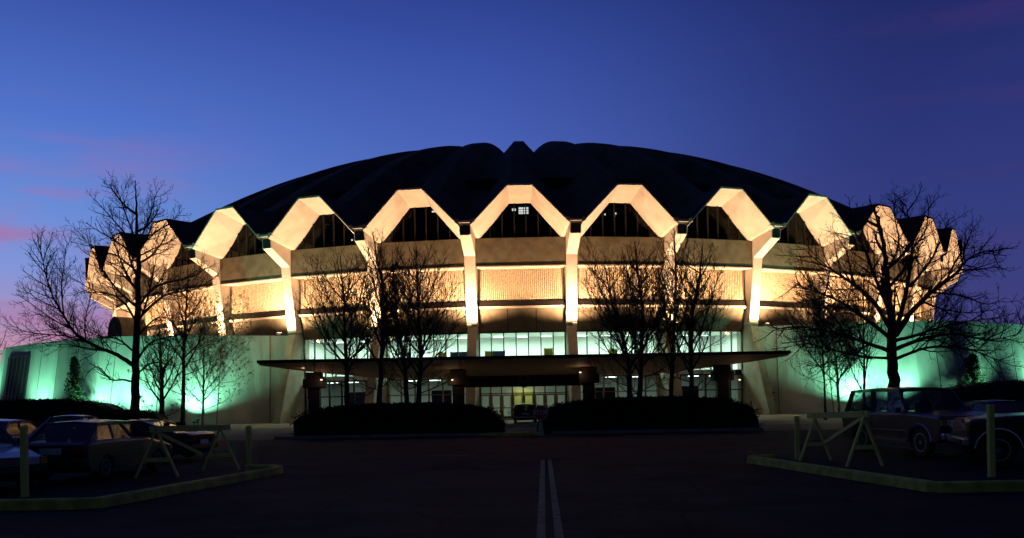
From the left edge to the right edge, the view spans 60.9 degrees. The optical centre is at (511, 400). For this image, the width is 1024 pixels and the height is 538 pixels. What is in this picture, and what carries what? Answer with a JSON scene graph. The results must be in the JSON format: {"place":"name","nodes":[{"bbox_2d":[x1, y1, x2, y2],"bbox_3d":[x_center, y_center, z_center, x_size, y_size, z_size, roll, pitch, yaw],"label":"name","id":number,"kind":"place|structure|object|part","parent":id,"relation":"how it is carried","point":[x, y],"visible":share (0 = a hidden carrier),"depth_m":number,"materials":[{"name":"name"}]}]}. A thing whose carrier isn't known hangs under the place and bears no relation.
{"place":"outdoors","nodes":[
{"label":"outdoors","id":0,"kind":"place"},
{"bbox_2d":[0,429,1023,537],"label":"road","id":1,"kind":"structure","parent":0,"point":[675,485],"depth_m":15.97,"materials":[{"name":"black asphalt"}]},
{"bbox_2d":[0,419,38,443],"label":"parked car","id":2,"kind":"object","parent":1,"relation":"on","point":[11,427],"visible":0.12,"depth_m":25.96,"materials":[{"name":"grey paint"}]},
{"bbox_3d":[-14.772,0.841,26.200,0.150,0.420,2.450,-1,0,2],"label":"side window","id":3,"kind":"part","parent":2,"relation":"part of","materials":[{"name":"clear glass"}]},
{"bbox_2d":[0,425,47,486],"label":"parked car","id":4,"kind":"object","parent":1,"relation":"on","point":[10,458],"visible":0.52,"depth_m":18.21,"materials":[{"name":"paint"}]},
{"bbox_2d":[19,426,28,496],"bbox_3d":[-9.523,1.214,17.000,0.116,1.422,0.116,-1,0,4],"label":"wooden post","id":5,"kind":"object","parent":1,"relation":"on","point":[24,466],"visible":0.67,"depth_m":16.94,"materials":[{"name":"brown wood"}]},
{"bbox_2d":[44,415,98,423],"bbox_3d":[-18.989,1.341,38.000,2.020,1.415,4.780,-1,0,0],"label":"parked car","id":6,"kind":"object","parent":1,"relation":"on","point":[65,418],"visible":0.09,"depth_m":37.08,"materials":[{"name":"grey paint"}]},
{"bbox_3d":[-18.986,0.918,36.837,1.600,0.420,0.650,-1,0,0],"label":"rear window","id":7,"kind":"part","parent":6,"relation":"part of","materials":[{"name":"black glass"}]},
{"bbox_2d":[28,419,172,479],"bbox_3d":[-10.340,1.182,21.901,1.960,1.415,4.380,-1,0,4],"label":"parked car","id":8,"kind":"object","parent":1,"relation":"on","point":[100,449],"visible":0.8,"depth_m":20.44,"materials":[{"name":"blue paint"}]},
{"bbox_3d":[-10.451,0.762,20.281,1.540,0.420,0.570,-1,0,4],"label":"rear window","id":9,"kind":"part","parent":8,"relation":"part of","materials":[{"name":"black glass"}]},
{"bbox_3d":[-9.673,0.747,21.367,0.140,0.420,2.870,-1,0,4],"label":"side window","id":10,"kind":"part","parent":8,"relation":"part of","materials":[{"name":"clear glass"}]},
{"bbox_2d":[0,464,283,510],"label":"kerb","id":11,"kind":"structure","parent":1,"relation":"on","point":[251,472],"depth_m":15.78,"materials":[{"name":"yellow paint"}]},
{"bbox_2d":[127,419,217,457],"bbox_3d":[-12.080,1.264,28.190,4.580,1.315,2.000,-1,0,8],"label":"parked car","id":12,"kind":"object","parent":1,"relation":"on","point":[201,441],"visible":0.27,"depth_m":27.50,"materials":[{"name":"paint"}]},
{"bbox_3d":[-11.739,0.870,27.434,2.600,0.390,0.160,-1,0,8],"label":"side window","id":13,"kind":"part","parent":12,"relation":"part of","materials":[{"name":"black glass"}]},
{"bbox_3d":[-10.984,0.856,28.045,1.250,0.390,1.580,-1,0,8],"label":"rear window","id":14,"kind":"part","parent":12,"relation":"part of","materials":[{"name":"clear glass"}]},
{"bbox_2d":[134,425,240,477],"bbox_3d":[-8.079,1.232,21.874,0.926,1.250,2.758,-1,0,25],"label":"sawhorse","id":15,"kind":"object","parent":1,"relation":"on","point":[157,430],"visible":1,"depth_m":21.69,"materials":[{"name":"brown wood"}]},
{"bbox_2d":[246,426,251,464],"bbox_3d":[-7.166,1.287,23.700,0.116,1.189,0.116,-1,0,8],"label":"wooden post","id":16,"kind":"object","parent":1,"relation":"on","point":[248,448],"visible":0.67,"depth_m":23.64,"materials":[{"name":"brown wood"}]},
{"bbox_2d":[274,432,499,439],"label":"kerb","id":17,"kind":"structure","parent":1,"relation":"on","point":[374,436],"depth_m":42.27,"materials":[{"name":"grey concrete"}]},
{"bbox_2d":[479,432,537,435],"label":"kerb","id":18,"kind":"structure","parent":1,"relation":"on","point":[509,434],"depth_m":41.96,"materials":[{"name":"yellow paint"}]},
{"bbox_2d":[536,460,544,537],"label":"line","id":19,"kind":"object","parent":1,"relation":"on","point":[541,521],"visible":1,"depth_m":14.01,"materials":[{"name":"paint"}]},
{"bbox_2d":[533,405,547,435],"bbox_3d":[1.360,0.956,41.200,0.711,1.438,0.354,-1,0,0],"label":"stop sign","id":20,"kind":"object","parent":1,"relation":"on","point":[540,412],"visible":1,"depth_m":41.20,"materials":[{"name":"red metal"}]},
{"bbox_2d":[548,460,563,537],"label":"line","id":21,"kind":"object","parent":1,"relation":"on","point":[558,530],"visible":1,"depth_m":13.84,"materials":[{"name":"paint"}]},
{"bbox_2d":[552,428,763,434],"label":"kerb","id":22,"kind":"structure","parent":1,"relation":"on","point":[657,431],"depth_m":42.27,"materials":[{"name":"grey concrete"}]},
{"bbox_2d":[794,416,799,459],"bbox_3d":[7.536,1.014,23.000,0.116,1.196,0.116,-1,0,10],"label":"wooden post","id":23,"kind":"object","parent":1,"relation":"on","point":[797,436],"visible":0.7,"depth_m":22.94,"materials":[{"name":"brown wood"}]},
{"bbox_2d":[799,410,883,466],"bbox_3d":[8.027,0.903,21.536,0.938,1.316,2.672,-1,0,-11],"label":"sawhorse","id":24,"kind":"object","parent":1,"relation":"on","point":[862,415],"visible":1,"depth_m":21.14,"materials":[{"name":"brown wood"}]},
{"bbox_2d":[747,182,1023,394],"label":"bare tree","id":25,"kind":"object","parent":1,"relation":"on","point":[895,327],"visible":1,"depth_m":40.90,"materials":[{"name":"brown plant"}]},
{"bbox_2d":[747,454,1023,492],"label":"kerb","id":26,"kind":"structure","parent":1,"relation":"on","point":[771,460],"depth_m":15.92,"materials":[{"name":"yellow paint"}]},
{"bbox_2d":[842,387,995,457],"bbox_3d":[11.372,0.554,24.302,2.260,1.875,4.730,-1,0,-10],"label":"utility vehicle","id":27,"kind":"object","parent":1,"relation":"on","point":[919,419],"visible":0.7,"depth_m":23.78,"materials":[{"name":"red paint"}]},
{"bbox_3d":[10.397,0.029,24.792,0.130,0.640,3.000,-1,0,-10],"label":"side window","id":28,"kind":"part","parent":27,"relation":"part of","materials":[{"name":"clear glass"}]},
{"bbox_2d":[947,412,1023,467],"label":"pickup truck","id":29,"kind":"object","parent":1,"relation":"on","point":[969,434],"visible":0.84,"depth_m":19.29,"materials":[{"name":"brown paint"}]},
{"bbox_2d":[986,404,995,476],"bbox_3d":[9.574,0.829,17.400,0.116,1.492,0.116,-1,0,-3],"label":"wooden post","id":30,"kind":"object","parent":1,"relation":"on","point":[990,427],"visible":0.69,"depth_m":17.34,"materials":[{"name":"brown wood"}]},
{"bbox_2d":[963,400,1023,413],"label":"parked car","id":31,"kind":"object","parent":1,"relation":"on","point":[1006,406],"visible":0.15,"depth_m":28.83,"materials":[{"name":"brown paint"}]},
{"bbox_3d":[15.546,0.285,29.345,0.150,0.420,2.450,-1,0,-10],"label":"side window","id":32,"kind":"part","parent":31,"relation":"part of","materials":[{"name":"blue glass"}]},
{"bbox_2d":[0,0,1023,362],"label":"sky","id":33,"kind":"structure","parent":0,"point":[223,102],"materials":[{"name":"blue"}]},
{"bbox_2d":[211,414,842,434],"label":"plaza","id":34,"kind":"structure","parent":0,"point":[263,428],"depth_m":60.22,"materials":[{"name":"concrete"}]},
{"bbox_2d":[0,397,123,425],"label":"hedge","id":35,"kind":"object","parent":34,"relation":"on","point":[39,411],"visible":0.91,"depth_m":54.27,"materials":[{"name":"green plant"}]},
{"bbox_2d":[63,356,88,400],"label":"evergreen tree","id":36,"kind":"object","parent":34,"relation":"on","point":[75,381],"visible":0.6,"depth_m":75.81,"materials":[{"name":"green plant"}]},
{"bbox_2d":[85,409,169,420],"bbox_3d":[-22.935,1.305,51.750,5.248,1.664,2.675,-1,0,0],"label":"hedge","id":37,"kind":"object","parent":34,"relation":"on","point":[116,414],"visible":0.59,"depth_m":50.80,"materials":[{"name":"green plant"}]},
{"bbox_2d":[127,316,192,415],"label":"bare tree","id":38,"kind":"object","parent":34,"relation":"on","point":[160,381],"visible":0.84,"depth_m":63.81,"materials":[{"name":"brown plant"}]},
{"bbox_2d":[143,256,230,424],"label":"bare tree","id":39,"kind":"object","parent":34,"relation":"on","point":[182,394],"visible":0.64,"depth_m":65.90,"materials":[{"name":"brown plant"}]},
{"bbox_2d":[165,287,257,424],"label":"bare tree","id":40,"kind":"object","parent":34,"relation":"on","point":[219,351],"visible":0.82,"depth_m":71.64,"materials":[{"name":"brown plant"}]},
{"bbox_2d":[511,404,536,422],"bbox_3d":[0.977,0.975,65.600,2.020,1.415,4.780,-1,0,0],"label":"parked car","id":41,"kind":"object","parent":34,"relation":"on","point":[522,411],"visible":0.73,"depth_m":63.40,"materials":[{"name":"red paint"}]},
{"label":"rear window","id":42,"kind":"part","parent":41,"relation":"part of","materials":[{"name":"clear glass"}]},
{"bbox_2d":[773,263,860,419],"bbox_3d":[20.477,-3.860,57.624,5.364,10.578,4.922,-1,0,0],"label":"bare tree","id":43,"kind":"object","parent":34,"relation":"on","point":[820,349],"visible":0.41,"depth_m":57.93,"materials":[{"name":"brown plant"}]},
{"bbox_2d":[783,270,876,411],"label":"bare tree","id":44,"kind":"object","parent":34,"relation":"on","point":[838,409],"visible":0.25,"depth_m":70.89,"materials":[{"name":"brown plant"}]},
{"bbox_2d":[835,259,895,395],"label":"bare tree","id":45,"kind":"object","parent":34,"relation":"on","point":[863,331],"visible":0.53,"depth_m":55.81,"materials":[{"name":"brown plant"}]},
{"bbox_2d":[958,354,986,384],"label":"evergreen tree","id":46,"kind":"object","parent":34,"relation":"on","point":[967,378],"visible":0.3,"depth_m":75.79,"materials":[{"name":"green plant"}]},
{"bbox_2d":[940,379,1023,401],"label":"hedge","id":47,"kind":"object","parent":34,"relation":"on","point":[968,392],"visible":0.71,"depth_m":54.32,"materials":[{"name":"green plant"}]},
{"bbox_2d":[217,423,842,440],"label":"drive","id":48,"kind":"structure","parent":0,"point":[765,427],"depth_m":47.01,"materials":[{"name":"asphalt"}]},
{"bbox_2d":[0,169,224,419],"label":"bare tree","id":49,"kind":"object","parent":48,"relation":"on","point":[138,315],"visible":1,"depth_m":49.72,"materials":[{"name":"brown plant"}]},
{"label":"planting bed","id":50,"kind":"structure","parent":48,"relation":"on","visible":0},
{"bbox_2d":[569,233,683,396],"bbox_3d":[6.363,-3.811,48.566,6.203,11.004,6.362,-1,0,0],"label":"bare tree","id":51,"kind":"object","parent":50,"relation":"on","point":[627,361],"visible":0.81,"depth_m":47.91,"materials":[{"name":"brown plant"}]},
{"bbox_2d":[597,236,682,396],"bbox_3d":[7.060,-3.654,47.342,4.134,10.670,4.312,-1,0,-22],"label":"bare tree","id":52,"kind":"object","parent":50,"relation":"on","point":[639,353],"visible":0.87,"depth_m":47.21,"materials":[{"name":"brown plant"}]},
{"bbox_2d":[531,395,764,433],"bbox_3d":[6.811,0.663,44.730,11.698,1.857,3.954,-1,0,0],"label":"hedge","id":53,"kind":"object","parent":50,"relation":"on","point":[646,413],"visible":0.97,"depth_m":43.05,"materials":[{"name":"green plant"}]},
{"bbox_2d":[644,226,710,396],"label":"bare tree","id":54,"kind":"object","parent":50,"relation":"on","point":[671,387],"visible":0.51,"depth_m":49.34,"materials":[{"name":"brown plant"}]},
{"bbox_2d":[647,237,735,396],"bbox_3d":[9.871,-3.703,47.804,4.769,10.660,4.581,-1,0,18],"label":"bare tree","id":55,"kind":"object","parent":50,"relation":"on","point":[696,291],"visible":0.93,"depth_m":47.72,"materials":[{"name":"brown plant"}]},
{"label":"planting bed","id":56,"kind":"structure","parent":48,"relation":"on","visible":0},
{"bbox_2d":[284,244,400,405],"bbox_3d":[-9.085,-3.405,48.616,5.986,10.752,5.152,-1,0,0],"label":"bare tree","id":57,"kind":"object","parent":56,"relation":"on","point":[346,354],"visible":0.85,"depth_m":48.04,"materials":[{"name":"brown plant"}]},
{"bbox_2d":[341,226,408,403],"bbox_3d":[-7.207,-3.731,47.169,3.462,11.352,4.138,-1,0,-28],"label":"bare tree","id":58,"kind":"object","parent":56,"relation":"on","point":[380,298],"visible":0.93,"depth_m":47.38,"materials":[{"name":"brown plant"}]},
{"bbox_2d":[290,401,509,435],"bbox_3d":[-5.691,0.939,44.763,11.181,1.762,3.976,-1,0,0],"label":"hedge","id":59,"kind":"object","parent":56,"relation":"on","point":[373,418],"visible":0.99,"depth_m":43.06,"materials":[{"name":"green plant"}]},
{"bbox_2d":[369,244,447,402],"bbox_3d":[-6.283,-3.415,49.486,4.093,10.682,5.098,-1,0,40],"label":"bare tree","id":60,"kind":"object","parent":56,"relation":"on","point":[406,389],"visible":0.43,"depth_m":49.37,"materials":[{"name":"brown plant"}]},
{"bbox_2d":[374,240,475,402],"bbox_3d":[-4.889,-3.521,48.296,5.770,10.840,5.276,-1,0,0],"label":"bare tree","id":61,"kind":"object","parent":56,"relation":"on","point":[421,350],"visible":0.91,"depth_m":47.64,"materials":[{"name":"brown plant"}]},
{"label":"ground","id":62,"kind":"structure","parent":0,"visible":0},
{"bbox_2d":[0,334,8,354],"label":"distant tree","id":63,"kind":"object","parent":62,"relation":"on","point":[2,342],"visible":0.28,"depth_m":149.80,"materials":[{"name":"black plant"}]},
{"bbox_2d":[0,141,1023,424],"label":"arena","id":64,"kind":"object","parent":62,"relation":"on","point":[514,225],"visible":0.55,"depth_m":79.10,"materials":[{"name":"concrete"}]},
{"bbox_2d":[2,355,30,400],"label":"wing window","id":65,"kind":"structure","parent":64,"relation":"in","point":[17,372],"depth_m":86.02,"materials":[{"name":"black glass"}]},
{"bbox_2d":[175,244,194,266],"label":"clerestory window","id":66,"kind":"structure","parent":64,"relation":"in","point":[181,244],"depth_m":86.57,"materials":[{"name":"black glass"}]},
{"bbox_2d":[230,224,264,257],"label":"clerestory window","id":67,"kind":"structure","parent":64,"relation":"in","point":[255,251],"depth_m":81.28,"materials":[{"name":"black glass"}]},
{"bbox_2d":[303,214,355,248],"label":"clerestory window","id":68,"kind":"structure","parent":64,"relation":"in","point":[323,214],"depth_m":77.77,"materials":[{"name":"black glass"}]},
{"bbox_2d":[305,380,366,413],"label":"lobby window","id":69,"kind":"structure","parent":64,"relation":"in","point":[329,383],"depth_m":79.43,"materials":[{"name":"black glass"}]},
{"bbox_2d":[304,336,368,377],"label":"upper window","id":70,"kind":"structure","parent":64,"relation":"in","point":[355,336],"depth_m":79.90,"materials":[{"name":"white glass"}]},
{"bbox_2d":[391,207,450,242],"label":"clerestory window","id":71,"kind":"structure","parent":64,"relation":"in","point":[414,207],"depth_m":75.47,"materials":[{"name":"black glass"}]},
{"bbox_2d":[387,378,465,402],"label":"lobby window","id":72,"kind":"structure","parent":64,"relation":"in","point":[428,394],"depth_m":77.41,"materials":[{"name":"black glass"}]},
{"bbox_2d":[387,332,466,357],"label":"upper window","id":73,"kind":"structure","parent":64,"relation":"in","point":[461,332],"depth_m":76.88,"materials":[{"name":"white glass"}]},
{"bbox_2d":[450,352,466,356],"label":"display board","id":74,"kind":"object","parent":64,"relation":"on","point":[454,354],"visible":0.19,"depth_m":77.84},
{"bbox_2d":[481,395,489,408],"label":"door","id":75,"kind":"structure","parent":64,"relation":"in","point":[481,395],"depth_m":76.39,"materials":[{"name":"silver metal"}]},
{"bbox_2d":[485,351,492,355],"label":"display board","id":76,"kind":"object","parent":64,"relation":"on","point":[487,353],"visible":0.31,"depth_m":77.54,"materials":[{"name":"yellow"}]},
{"bbox_2d":[492,395,500,414],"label":"door","id":77,"kind":"structure","parent":64,"relation":"in","point":[492,395],"depth_m":76.37,"materials":[{"name":"silver metal"}]},
{"bbox_2d":[493,350,504,355],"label":"display board","id":78,"kind":"object","parent":64,"relation":"on","point":[497,353],"visible":0.36,"depth_m":77.53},
{"bbox_2d":[502,394,511,417],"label":"door","id":79,"kind":"structure","parent":64,"relation":"in","point":[504,407],"depth_m":76.36,"materials":[{"name":"silver metal"}]},
{"bbox_2d":[513,394,522,408],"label":"door","id":80,"kind":"structure","parent":64,"relation":"in","point":[521,395],"depth_m":76.36,"materials":[{"name":"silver metal"}]},
{"bbox_2d":[489,203,550,237],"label":"clerestory window","id":81,"kind":"structure","parent":64,"relation":"in","point":[513,203],"depth_m":74.68,"materials":[{"name":"black glass"}]},
{"bbox_2d":[479,330,565,355],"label":"upper window","id":82,"kind":"structure","parent":64,"relation":"in","point":[564,331],"depth_m":76.39,"materials":[{"name":"white glass"}]},
{"bbox_2d":[480,386,566,418],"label":"lobby window","id":83,"kind":"structure","parent":64,"relation":"in","point":[533,392],"depth_m":76.43,"materials":[{"name":"grey metal"}]},
{"bbox_2d":[524,394,533,403],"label":"door","id":84,"kind":"structure","parent":64,"relation":"in","point":[524,394],"depth_m":76.34,"materials":[{"name":"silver metal"}]},
{"bbox_2d":[535,394,543,405],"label":"door","id":85,"kind":"structure","parent":64,"relation":"in","point":[535,394],"depth_m":76.32,"materials":[{"name":"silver metal"}]},
{"bbox_2d":[544,348,552,354],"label":"display board","id":86,"kind":"object","parent":64,"relation":"on","point":[548,351],"visible":0.36,"depth_m":77.47,"materials":[{"name":"yellow"}]},
{"bbox_2d":[546,394,554,407],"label":"door","id":87,"kind":"structure","parent":64,"relation":"in","point":[546,394],"depth_m":76.32,"materials":[{"name":"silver metal"}]},
{"bbox_2d":[577,330,658,353],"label":"upper window","id":88,"kind":"structure","parent":64,"relation":"in","point":[586,331],"depth_m":76.69,"materials":[{"name":"grey metal"}]},
{"bbox_2d":[590,203,649,236],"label":"clerestory window","id":89,"kind":"structure","parent":64,"relation":"in","point":[613,203],"depth_m":75.30,"materials":[{"name":"brown metal"}]},
{"bbox_2d":[581,375,659,398],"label":"lobby window","id":90,"kind":"structure","parent":64,"relation":"in","point":[658,390],"depth_m":76.97,"materials":[{"name":"grey metal"}]},
{"bbox_2d":[676,330,742,369],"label":"upper window","id":91,"kind":"structure","parent":64,"relation":"in","point":[720,331],"depth_m":79.34,"materials":[{"name":"grey metal"}]},
{"bbox_2d":[680,374,742,403],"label":"lobby window","id":92,"kind":"structure","parent":64,"relation":"in","point":[705,389],"depth_m":79.57,"materials":[{"name":"grey metal"}]},
{"bbox_2d":[687,206,739,239],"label":"clerestory window","id":93,"kind":"structure","parent":64,"relation":"in","point":[738,236],"depth_m":77.29,"materials":[{"name":"brown metal"}]},
{"bbox_2d":[778,213,813,245],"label":"clerestory window","id":94,"kind":"structure","parent":64,"relation":"in","point":[795,216],"depth_m":80.62,"materials":[{"name":"brown glass"}]},
{"bbox_2d":[850,230,869,252],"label":"clerestory window","id":95,"kind":"structure","parent":64,"relation":"in","point":[856,240],"depth_m":85.70,"materials":[{"name":"brown glass"}]},
{"bbox_2d":[993,302,1023,324],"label":"distant tree","id":96,"kind":"object","parent":62,"relation":"on","point":[1014,318],"visible":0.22,"depth_m":149.54,"materials":[{"name":"black plant"}]},
{"bbox_2d":[1004,303,1023,324],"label":"distant tree","id":97,"kind":"object","parent":62,"relation":"on","point":[1017,316],"visible":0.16,"depth_m":159.56,"materials":[{"name":"black plant"}]}
]}

